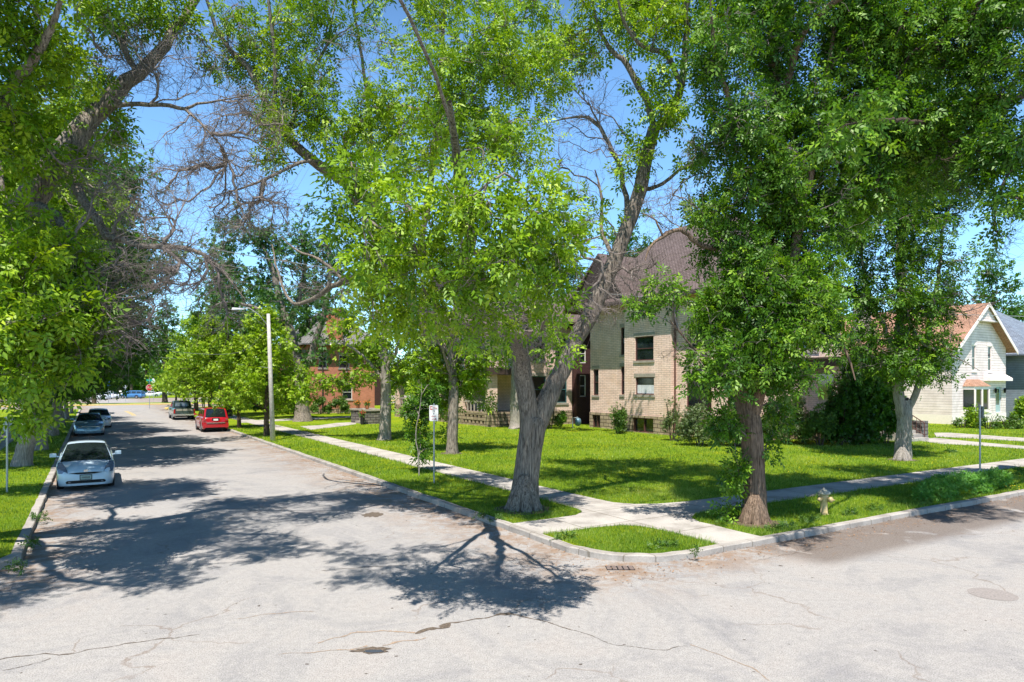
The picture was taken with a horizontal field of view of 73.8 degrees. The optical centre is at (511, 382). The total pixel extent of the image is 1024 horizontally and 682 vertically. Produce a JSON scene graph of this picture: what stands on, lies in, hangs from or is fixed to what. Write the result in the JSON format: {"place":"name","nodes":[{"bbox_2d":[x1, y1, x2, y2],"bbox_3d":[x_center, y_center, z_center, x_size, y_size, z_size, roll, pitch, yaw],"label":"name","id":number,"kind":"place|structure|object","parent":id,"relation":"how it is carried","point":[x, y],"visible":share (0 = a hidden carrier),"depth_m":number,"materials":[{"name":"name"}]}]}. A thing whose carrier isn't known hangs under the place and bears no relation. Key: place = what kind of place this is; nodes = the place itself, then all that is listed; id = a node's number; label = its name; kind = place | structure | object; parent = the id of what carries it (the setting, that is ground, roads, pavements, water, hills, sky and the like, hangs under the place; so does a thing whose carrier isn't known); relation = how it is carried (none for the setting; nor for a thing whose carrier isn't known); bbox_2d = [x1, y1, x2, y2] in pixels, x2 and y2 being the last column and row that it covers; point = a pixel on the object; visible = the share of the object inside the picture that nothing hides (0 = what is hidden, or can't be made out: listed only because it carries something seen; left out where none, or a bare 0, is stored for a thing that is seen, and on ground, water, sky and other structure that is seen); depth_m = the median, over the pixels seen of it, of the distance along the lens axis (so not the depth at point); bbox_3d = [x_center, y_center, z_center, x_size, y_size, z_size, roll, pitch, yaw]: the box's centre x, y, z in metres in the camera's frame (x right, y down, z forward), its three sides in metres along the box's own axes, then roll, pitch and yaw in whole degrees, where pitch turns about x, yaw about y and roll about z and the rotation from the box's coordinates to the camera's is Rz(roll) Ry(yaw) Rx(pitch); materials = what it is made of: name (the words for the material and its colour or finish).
{"place":"outdoors","nodes":[
{"label":"outdoors","id":0,"kind":"place"},
{"bbox_2d":[0,423,22,449],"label":"sidewalk","id":1,"kind":"structure","parent":0,"point":[2,444],"depth_m":41.40,"materials":[{"name":"concrete"}]},
{"bbox_2d":[0,409,78,557],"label":"lawn","id":2,"kind":"structure","parent":0,"point":[68,422],"depth_m":24.44,"materials":[{"name":"green plant"}]},
{"bbox_2d":[3,416,11,491],"bbox_3d":[-15.976,2.330,21.600,0.300,2.500,0.072,0,0,0],"label":"road sign","id":3,"kind":"object","parent":2,"relation":"on","point":[7,429],"visible":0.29,"depth_m":21.58,"materials":[{"name":"metal"}]},
{"bbox_2d":[0,265,160,435],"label":"ash tree","id":4,"kind":"object","parent":2,"relation":"on","point":[53,431],"depth_m":44.43,"materials":[{"name":"green plant"}]},
{"bbox_2d":[64,383,105,418],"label":"ash tree","id":5,"kind":"object","parent":2,"relation":"on","point":[66,413],"visible":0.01,"depth_m":64.86,"materials":[{"name":"green plant"}]},
{"bbox_2d":[59,369,115,426],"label":"ash tree","id":6,"kind":"object","parent":2,"relation":"on","point":[61,413],"visible":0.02,"depth_m":53.98,"materials":[{"name":"green plant"}]},
{"bbox_2d":[0,127,175,466],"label":"ash tree","id":7,"kind":"object","parent":2,"relation":"on","point":[23,455],"visible":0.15,"depth_m":29.15,"materials":[{"name":"green plant"}]},
{"bbox_2d":[0,159,198,450],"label":"ash tree","id":8,"kind":"object","parent":2,"relation":"on","point":[139,362],"visible":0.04,"depth_m":37.45,"materials":[{"name":"green plant"}]},
{"bbox_2d":[0,0,305,449],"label":"ash tree","id":9,"kind":"object","parent":2,"relation":"on","point":[48,152],"visible":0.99,"depth_m":12.90,"materials":[{"name":"green plant"}]},
{"bbox_2d":[4,399,406,405],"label":"lawn","id":10,"kind":"structure","parent":0,"point":[137,403],"depth_m":112.42,"materials":[{"name":"green plant"}]},
{"bbox_2d":[143,296,184,402],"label":"ash tree","id":11,"kind":"object","parent":10,"relation":"on","point":[158,365],"visible":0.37,"depth_m":117.17,"materials":[{"name":"green plant"}]},
{"bbox_2d":[0,390,415,399],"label":"lawn","id":12,"kind":"structure","parent":0,"point":[168,396],"depth_m":165.72,"materials":[{"name":"green plant"}]},
{"bbox_2d":[141,334,175,383],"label":"maple tree","id":13,"kind":"object","parent":12,"relation":"on","point":[153,367],"visible":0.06,"depth_m":203.67,"materials":[{"name":"green plant"}]},
{"bbox_2d":[241,416,349,422],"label":"path","id":14,"kind":"structure","parent":0,"point":[292,419],"depth_m":65.46,"materials":[{"name":"concrete"}]},
{"bbox_2d":[301,422,355,429],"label":"path","id":15,"kind":"structure","parent":0,"point":[327,425],"depth_m":54.87,"materials":[{"name":"concrete"}]},
{"bbox_2d":[0,395,1023,681],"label":"street","id":16,"kind":"structure","parent":0,"point":[212,543],"depth_m":11.69,"materials":[{"name":"grey asphalt"}]},
{"bbox_2d":[0,409,80,569],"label":"kerb","id":17,"kind":"structure","parent":16,"relation":"on","point":[18,550],"depth_m":17.51,"materials":[{"name":"concrete"}]},
{"bbox_2d":[50,440,120,488],"bbox_3d":[-15.283,2.786,24.509,2.120,1.622,4.480,0,0,-32],"label":"liftback car","id":18,"kind":"object","parent":16,"relation":"on","point":[85,462],"visible":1,"depth_m":23.15,"materials":[{"name":"white paint"}]},
{"bbox_2d":[70,412,107,435],"bbox_3d":[-29.425,2.854,47.526,2.190,1.485,4.650,0,0,-32],"label":"parked sedan","id":19,"kind":"object","parent":16,"relation":"on","point":[90,423],"visible":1,"depth_m":46.03,"materials":[{"name":"blue paint"}]},
{"bbox_2d":[88,408,113,426],"bbox_3d":[-33.474,2.854,55.249,2.190,1.485,4.650,0,0,-32],"label":"parked sedan","id":20,"kind":"object","parent":16,"relation":"on","point":[104,412],"visible":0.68,"depth_m":54.60,"materials":[{"name":"white paint"}]},
{"bbox_2d":[120,390,145,398],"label":"minivan","id":21,"kind":"object","parent":16,"relation":"on","point":[136,394],"visible":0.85,"depth_m":150.34,"materials":[{"name":"blue paint"}]},
{"bbox_2d":[167,400,194,419],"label":"pickup truck","id":22,"kind":"object","parent":16,"relation":"on","point":[180,408],"visible":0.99,"depth_m":65.50,"materials":[{"name":"beige paint"}]},
{"bbox_2d":[1,400,406,406],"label":"kerb","id":23,"kind":"structure","parent":16,"relation":"on","point":[133,404],"depth_m":107.57,"materials":[{"name":"yellow paint"}]},
{"bbox_2d":[194,406,228,431],"bbox_3d":[-22.490,2.701,51.043,2.200,1.790,4.520,0,0,-32],"label":"parked suv","id":24,"kind":"object","parent":16,"relation":"on","point":[206,418],"visible":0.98,"depth_m":49.33,"materials":[{"name":"red paint"}]},
{"bbox_2d":[351,647,391,653],"bbox_3d":[-1.896,3.594,9.154,0.568,0.001,0.263,0,0,0],"label":"pothole","id":25,"kind":"object","parent":16,"relation":"on","point":[383,649],"visible":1,"depth_m":9.18,"materials":[{"name":"grey asphalt"}]},
{"bbox_2d":[415,612,570,633],"bbox_3d":[-0.283,3.596,10.237,2.274,0.001,0.826,0,0,-4],"label":"road crack","id":26,"kind":"object","parent":16,"relation":"on","point":[445,625],"visible":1,"depth_m":10.13,"materials":[{"name":"grey asphalt"}]},
{"bbox_2d":[190,417,1023,561],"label":"kerb","id":27,"kind":"structure","parent":16,"relation":"on","point":[657,557],"depth_m":16.58,"materials":[{"name":"concrete"}]},
{"bbox_2d":[605,566,634,569],"bbox_3d":[2.090,3.590,13.210,0.540,0.015,0.280,0,0,0],"label":"storm drain","id":28,"kind":"object","parent":16,"relation":"on","point":[619,567],"visible":1,"depth_m":13.18,"materials":[{"name":"metal"}]},
{"bbox_2d":[244,439,1021,583],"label":"leaf litter","id":29,"kind":"object","parent":16,"relation":"on","point":[694,557],"visible":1,"depth_m":16.36,"materials":[{"name":"brown plant"}]},
{"bbox_2d":[967,588,1018,600],"bbox_3d":[8.152,3.596,11.587,0.726,0.001,0.718,0,0,0],"label":"manhole cover","id":30,"kind":"object","parent":16,"relation":"on","point":[993,594],"visible":1,"depth_m":11.56,"materials":[{"name":"concrete"}]},
{"bbox_2d":[0,0,1023,378],"label":"sky","id":31,"kind":"structure","parent":0,"point":[152,128],"materials":[{"name":"blue"}]},
{"bbox_2d":[0,403,1023,555],"bbox_3d":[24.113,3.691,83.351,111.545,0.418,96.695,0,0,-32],"label":"lawn","id":32,"kind":"structure","parent":0,"point":[253,415],"depth_m":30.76,"materials":[{"name":"green plant"}]},
{"bbox_2d":[155,352,189,400],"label":"maple tree","id":33,"kind":"object","parent":32,"relation":"on","point":[172,394],"visible":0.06,"depth_m":100.40,"materials":[{"name":"green plant"}]},
{"bbox_2d":[149,334,198,398],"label":"maple tree","id":34,"kind":"object","parent":32,"relation":"on","point":[155,387],"visible":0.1,"depth_m":88.00,"materials":[{"name":"green plant"}]},
{"bbox_2d":[152,309,224,410],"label":"maple tree","id":35,"kind":"object","parent":32,"relation":"on","point":[186,323],"visible":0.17,"depth_m":82.19,"materials":[{"name":"green plant"}]},
{"bbox_2d":[165,309,233,406],"bbox_3d":[-28.686,-1.703,65.028,8.246,10.628,6.959,0,0,2],"label":"maple tree","id":36,"kind":"object","parent":32,"relation":"on","point":[204,349],"visible":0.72,"depth_m":64.09,"materials":[{"name":"green plant"}]},
{"bbox_2d":[179,238,271,415],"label":"ash tree","id":37,"kind":"object","parent":32,"relation":"on","point":[231,327],"visible":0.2,"depth_m":69.21,"materials":[{"name":"green plant"}]},
{"bbox_2d":[204,329,263,427],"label":"maple tree","id":38,"kind":"object","parent":32,"relation":"on","point":[229,357],"visible":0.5,"depth_m":51.66,"materials":[{"name":"green plant"}]},
{"bbox_2d":[231,306,275,440],"bbox_3d":[-15.251,-0.397,40.301,2.458,8.165,0.331,0,0,-17],"label":"street lamp","id":39,"kind":"object","parent":32,"relation":"on","point":[271,408],"visible":0.91,"depth_m":40.50,"materials":[{"name":"metal"}]},
{"bbox_2d":[206,301,317,435],"bbox_3d":[-16.059,-0.839,44.426,6.871,8.857,5.799,0,0,0],"label":"maple tree","id":40,"kind":"object","parent":32,"relation":"on","point":[257,377],"visible":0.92,"depth_m":43.86,"materials":[{"name":"green plant"}]},
{"bbox_2d":[240,271,295,381],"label":"ash tree","id":41,"kind":"object","parent":32,"relation":"on","point":[257,286],"visible":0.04,"depth_m":90.96,"materials":[{"name":"green plant"}]},
{"bbox_2d":[192,199,367,421],"bbox_3d":[-20.387,-6.283,60.895,15.969,20.101,7.309,0,0,0],"label":"elm tree","id":42,"kind":"object","parent":32,"relation":"on","point":[311,353],"visible":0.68,"depth_m":60.43,"materials":[{"name":"green plant"}]},
{"bbox_2d":[274,351,322,416],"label":"maple tree","id":43,"kind":"object","parent":32,"relation":"on","point":[315,400],"visible":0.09,"depth_m":67.44,"materials":[{"name":"green plant"}]},
{"bbox_2d":[273,268,330,380],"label":"ash tree","id":44,"kind":"object","parent":32,"relation":"on","point":[304,327],"visible":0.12,"depth_m":78.66,"materials":[{"name":"green plant"}]},
{"bbox_2d":[309,396,334,413],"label":"shrub","id":45,"kind":"object","parent":32,"relation":"on","point":[314,407],"visible":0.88,"depth_m":73.97,"materials":[{"name":"green plant"}]},
{"bbox_2d":[278,308,374,413],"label":"brick house","id":46,"kind":"structure","parent":32,"relation":"on","point":[366,393],"depth_m":77.13,"materials":[{"name":"red brick"}]},
{"bbox_2d":[338,353,350,369],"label":"window","id":47,"kind":"structure","parent":46,"relation":"in","point":[341,366],"depth_m":77.52,"materials":[{"name":"grey glass"}]},
{"bbox_2d":[327,395,350,413],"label":"shrub","id":48,"kind":"object","parent":32,"relation":"on","point":[342,404],"visible":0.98,"depth_m":73.99,"materials":[{"name":"green plant"}]},
{"bbox_2d":[350,408,379,423],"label":"stone wall","id":49,"kind":"structure","parent":32,"relation":"on","point":[372,415],"depth_m":57.16,"materials":[{"name":"grey stone"}]},
{"bbox_2d":[303,253,435,439],"bbox_3d":[-8.929,-2.736,41.232,8.514,12.756,7.586,0,0,0],"label":"ash tree","id":50,"kind":"object","parent":32,"relation":"on","point":[368,352],"visible":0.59,"depth_m":41.11,"materials":[{"name":"green plant"}]},
{"bbox_2d":[375,352,380,404],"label":"brick house","id":51,"kind":"structure","parent":32,"relation":"on","point":[377,393],"depth_m":102.70,"materials":[{"name":"red brick"}]},
{"bbox_2d":[388,372,447,474],"bbox_3d":[-3.494,1.589,26.189,2.144,3.983,1.815,0,0,-29],"label":"sapling","id":52,"kind":"object","parent":32,"relation":"on","point":[421,412],"visible":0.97,"depth_m":26.06,"materials":[{"name":"green plant"}]},
{"bbox_2d":[429,403,437,482],"bbox_3d":[-2.689,2.155,23.505,0.310,2.850,0.077,0,0,6],"label":"parking sign","id":53,"kind":"object","parent":32,"relation":"on","point":[433,412],"visible":1,"depth_m":23.49,"materials":[{"name":"metal"}]},
{"bbox_2d":[400,242,512,453],"bbox_3d":[-3.030,-1.684,33.973,6.087,10.693,5.702,0,0,44],"label":"ash tree","id":54,"kind":"object","parent":32,"relation":"on","point":[456,381],"visible":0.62,"depth_m":33.75,"materials":[{"name":"green plant"}]},
{"bbox_2d":[165,0,766,512],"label":"ash tree","id":55,"kind":"object","parent":32,"relation":"on","point":[469,286],"visible":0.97,"depth_m":14.66,"materials":[{"name":"green plant"}]},
{"bbox_2d":[395,300,576,426],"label":"brick house","id":56,"kind":"structure","parent":32,"relation":"on","point":[500,385],"depth_m":56.42,"materials":[{"name":"brick"}]},
{"bbox_2d":[532,373,547,398],"bbox_3d":[2.203,0.469,55.395,1.450,2.458,0.915,0,0,-2],"label":"window","id":57,"kind":"structure","parent":56,"relation":"in","point":[538,379],"depth_m":55.44,"materials":[{"name":"glass"}]},
{"bbox_2d":[556,381,568,404],"bbox_3d":[4.081,0.550,56.526,1.297,2.620,0.884,0,0,0],"label":"window","id":58,"kind":"structure","parent":56,"relation":"in","point":[562,400],"depth_m":56.80,"materials":[{"name":"grey glass"}]},
{"bbox_2d":[2,447,969,575],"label":"kerb weeds","id":59,"kind":"object","parent":32,"relation":"on","point":[782,524],"visible":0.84,"depth_m":16.30,"materials":[{"name":"green plant"}]},
{"bbox_2d":[493,504,550,514],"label":"grass","id":60,"kind":"structure","parent":32,"relation":"on","point":[506,511],"depth_m":18.37,"materials":[{"name":"green plant"}]},
{"bbox_2d":[538,384,567,428],"bbox_3d":[2.836,1.821,51.128,2.786,3.529,2.234,0,0,0],"label":"shrub","id":61,"kind":"object","parent":32,"relation":"on","point":[561,419],"visible":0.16,"depth_m":50.99,"materials":[{"name":"green plant"}]},
{"bbox_2d":[480,206,654,428],"bbox_3d":[2.870,-3.837,47.724,6.975,15.312,18.346,0,0,-39],"label":"ash tree","id":62,"kind":"object","parent":32,"relation":"on","point":[514,417],"visible":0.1,"depth_m":50.11,"materials":[{"name":"green plant"}]},
{"bbox_2d":[547,293,589,423],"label":"shingled house","id":63,"kind":"structure","parent":32,"relation":"on","point":[580,395],"depth_m":57.16,"materials":[{"name":"red"}]},
{"bbox_2d":[580,375,585,396],"bbox_3d":[5.878,0.300,57.176,0.595,1.796,0.411,0,0,0],"label":"window","id":64,"kind":"structure","parent":63,"relation":"in","point":[582,377],"depth_m":57.22,"materials":[{"name":"grey glass"}]},
{"bbox_2d":[550,252,587,295],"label":"ash tree","id":65,"kind":"object","parent":32,"relation":"on","point":[571,276],"visible":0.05,"depth_m":91.69,"materials":[{"name":"green plant"}]},
{"bbox_2d":[608,403,627,433],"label":"shrub","id":66,"kind":"object","parent":32,"relation":"on","point":[620,415],"visible":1,"depth_m":45.90,"materials":[{"name":"green plant"}]},
{"bbox_2d":[616,223,656,257],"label":"ash tree","id":67,"kind":"object","parent":32,"relation":"on","point":[643,245],"visible":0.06,"depth_m":70.95,"materials":[{"name":"green plant"}]},
{"bbox_2d":[660,394,683,440],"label":"shrub","id":68,"kind":"object","parent":32,"relation":"on","point":[666,423],"visible":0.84,"depth_m":40.51,"materials":[{"name":"green plant"}]},
{"bbox_2d":[672,400,726,445],"bbox_3d":[10.404,2.269,37.395,3.128,2.642,2.360,0,0,0],"label":"shrub","id":69,"kind":"object","parent":32,"relation":"on","point":[687,425],"visible":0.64,"depth_m":37.24,"materials":[{"name":"green plant"}]},
{"bbox_2d":[562,217,885,441],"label":"brick house","id":70,"kind":"structure","parent":32,"relation":"on","point":[633,375],"depth_m":47.36,"materials":[{"name":"beige brick"}]},
{"bbox_2d":[591,366,598,396],"bbox_3d":[6.560,-0.050,52.540,0.505,2.420,0.900,0,0,-24],"label":"window","id":71,"kind":"structure","parent":70,"relation":"in","point":[595,368],"depth_m":52.62,"materials":[{"name":"glass"}]},
{"bbox_2d":[634,417,652,432],"bbox_3d":[9.157,2.950,47.001,1.234,0.996,1.868,0,0,0],"label":"basement window","id":72,"kind":"structure","parent":70,"relation":"in","point":[640,424],"depth_m":47.13,"materials":[{"name":"glass"}]},
{"bbox_2d":[633,373,654,396],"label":"window","id":73,"kind":"structure","parent":70,"relation":"in","point":[644,381],"depth_m":46.94,"materials":[{"name":"white glass"}]},
{"bbox_2d":[633,332,654,362],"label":"window","id":74,"kind":"structure","parent":70,"relation":"in","point":[644,345],"depth_m":46.95,"materials":[{"name":"black glass"}]},
{"bbox_2d":[684,369,711,414],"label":"window","id":75,"kind":"structure","parent":70,"relation":"in","point":[693,401],"depth_m":43.59,"materials":[{"name":"black glass"}]},
{"bbox_2d":[817,369,832,412],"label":"window","id":76,"kind":"structure","parent":70,"relation":"in","point":[823,387],"depth_m":43.47,"materials":[{"name":"grey glass"}]},
{"bbox_2d":[719,402,766,446],"bbox_3d":[12.440,2.344,37.058,2.743,2.678,2.303,0,0,0],"label":"shrub","id":77,"kind":"object","parent":32,"relation":"on","point":[738,443],"visible":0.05,"depth_m":36.94,"materials":[{"name":"green plant"}]},
{"bbox_2d":[620,0,930,525],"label":"ash tree","id":78,"kind":"object","parent":32,"relation":"on","point":[761,336],"visible":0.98,"depth_m":16.57,"materials":[{"name":"green plant"}]},
{"bbox_2d":[761,395,816,443],"bbox_3d":[15.538,2.084,38.621,3.872,3.106,2.876,0,0,0],"label":"shrub","id":79,"kind":"object","parent":32,"relation":"on","point":[801,410],"visible":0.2,"depth_m":38.23,"materials":[{"name":"green plant"}]},
{"bbox_2d":[794,402,844,445],"bbox_3d":[16.913,2.336,37.414,2.516,2.506,2.130,0,0,0],"label":"shrub","id":80,"kind":"object","parent":32,"relation":"on","point":[815,424],"visible":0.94,"depth_m":37.11,"materials":[{"name":"green plant"}]},
{"bbox_2d":[817,488,834,514],"bbox_3d":[8.268,3.155,17.972,0.426,0.750,0.408,0,0,26],"label":"fire hydrant","id":81,"kind":"object","parent":32,"relation":"on","point":[824,499],"visible":0.98,"depth_m":17.91,"materials":[{"name":"yellow metal"}]},
{"bbox_2d":[820,375,867,444],"bbox_3d":[18.271,1.584,37.666,2.796,4.160,2.240,0,0,0],"label":"shrub","id":82,"kind":"object","parent":32,"relation":"on","point":[841,402],"visible":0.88,"depth_m":37.30,"materials":[{"name":"green plant"}]},
{"bbox_2d":[834,339,894,444],"bbox_3d":[19.660,0.439,38.215,3.557,6.304,3.047,0,0,0],"label":"shrub","id":83,"kind":"object","parent":32,"relation":"on","point":[873,422],"visible":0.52,"depth_m":37.50,"materials":[{"name":"green plant"}]},
{"bbox_2d":[866,364,913,443],"bbox_3d":[21.203,1.187,38.761,2.458,5.161,2.595,0,0,-43],"label":"shrub","id":84,"kind":"object","parent":32,"relation":"on","point":[893,422],"visible":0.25,"depth_m":38.00,"materials":[{"name":"green plant"}]},
{"bbox_2d":[880,415,928,441],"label":"front steps","id":85,"kind":"structure","parent":32,"relation":"on","point":[920,430],"depth_m":41.21,"materials":[{"name":"concrete"}]},
{"bbox_2d":[794,0,1023,270],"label":"ash tree","id":86,"kind":"object","parent":32,"relation":"on","point":[986,28],"visible":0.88,"depth_m":16.24,"materials":[{"name":"green plant"}]},
{"bbox_2d":[821,27,1009,460],"bbox_3d":[17.821,-6.173,31.019,8.128,19.824,5.932,0,0,0],"label":"ash tree","id":87,"kind":"object","parent":32,"relation":"on","point":[914,365],"visible":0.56,"depth_m":30.48,"materials":[{"name":"green plant"}]},
{"bbox_2d":[841,295,1017,423],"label":"white house","id":88,"kind":"structure","parent":32,"relation":"on","point":[988,344],"depth_m":58.42,"materials":[{"name":"beige wood"}]},
{"bbox_2d":[971,342,976,371],"bbox_3d":[39.503,-2.125,58.344,0.816,2.570,0.560,0,0,0],"label":"window","id":89,"kind":"structure","parent":88,"relation":"in","point":[972,343],"depth_m":58.49,"materials":[{"name":"white glass"}]},
{"bbox_2d":[963,379,989,417],"bbox_3d":[39.526,1.500,57.877,3.400,3.500,0.850,0,0,-32],"label":"bay window","id":90,"kind":"structure","parent":88,"relation":"in","point":[975,391],"depth_m":57.38,"materials":[{"name":"white glass"}]},
{"bbox_2d":[987,343,992,372],"bbox_3d":[41.888,-2.125,59.812,0.816,2.570,0.560,0,0,0],"label":"window","id":91,"kind":"structure","parent":88,"relation":"in","point":[989,345],"depth_m":59.93,"materials":[{"name":"white glass"}]},
{"bbox_2d":[996,387,999,411],"bbox_3d":[43.211,1.525,60.761,0.937,2.250,0.577,0,0,0],"label":"door","id":92,"kind":"structure","parent":88,"relation":"in","point":[998,388],"depth_m":60.86,"materials":[{"name":"teal glass"}]},
{"bbox_2d":[908,466,1015,501],"bbox_3d":[14.218,3.149,21.902,6.344,0.864,2.154,0,0,-41],"label":"weed patch","id":93,"kind":"object","parent":32,"relation":"on","point":[986,480],"visible":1,"depth_m":21.19,"materials":[{"name":"green plant"}]},
{"bbox_2d":[959,403,984,427],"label":"shrub","id":94,"kind":"object","parent":32,"relation":"on","point":[970,417],"visible":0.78,"depth_m":52.07,"materials":[{"name":"green plant"}]},
{"bbox_2d":[978,405,983,471],"bbox_3d":[18.111,2.230,26.390,0.110,2.700,0.300,0,0,0],"label":"road sign","id":95,"kind":"object","parent":32,"relation":"on","point":[980,411],"visible":0.92,"depth_m":26.36,"materials":[{"name":"metal"}]},
{"bbox_2d":[974,416,1002,428],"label":"shrub","id":96,"kind":"object","parent":32,"relation":"on","point":[991,424],"visible":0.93,"depth_m":50.92,"materials":[{"name":"green plant"}]},
{"bbox_2d":[957,247,1023,321],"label":"ash tree","id":97,"kind":"object","parent":32,"relation":"on","point":[995,274],"visible":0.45,"depth_m":93.72,"materials":[{"name":"green plant"}]},
{"bbox_2d":[993,413,1023,428],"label":"shrub","id":98,"kind":"object","parent":32,"relation":"on","point":[1014,422],"visible":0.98,"depth_m":50.90,"materials":[{"name":"green plant"}]},
{"bbox_2d":[1009,395,1023,424],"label":"shrub","id":99,"kind":"object","parent":32,"relation":"on","point":[1019,406],"visible":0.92,"depth_m":55.78,"materials":[{"name":"green plant"}]},
{"bbox_2d":[41,213,1023,316],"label":"overhead wire","id":100,"kind":"object","parent":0,"point":[419,279],"visible":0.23,"depth_m":27.05,"materials":[{"name":"metal"}]},
{"bbox_2d":[199,408,1023,543],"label":"sidewalk","id":101,"kind":"structure","parent":0,"point":[675,516],"depth_m":19.88,"materials":[{"name":"concrete"}]},
{"bbox_2d":[925,438,1023,448],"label":"path","id":102,"kind":"structure","parent":0,"point":[946,441],"depth_m":38.77,"materials":[{"name":"concrete"}]},
{"bbox_2d":[934,433,1023,440],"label":"path","id":103,"kind":"structure","parent":0,"point":[960,435],"depth_m":43.73,"materials":[{"name":"concrete"}]},
{"bbox_2d":[941,310,1023,419],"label":"blue house","id":104,"kind":"structure","parent":0,"point":[1014,327],"depth_m":63.18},
{"label":"ground","id":105,"kind":"structure","parent":0,"visible":0},
{"bbox_2d":[103,360,414,393],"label":"woodland","id":106,"kind":"object","parent":105,"relation":"on","point":[141,385],"visible":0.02,"depth_m":215.55,"materials":[{"name":"green plant"}]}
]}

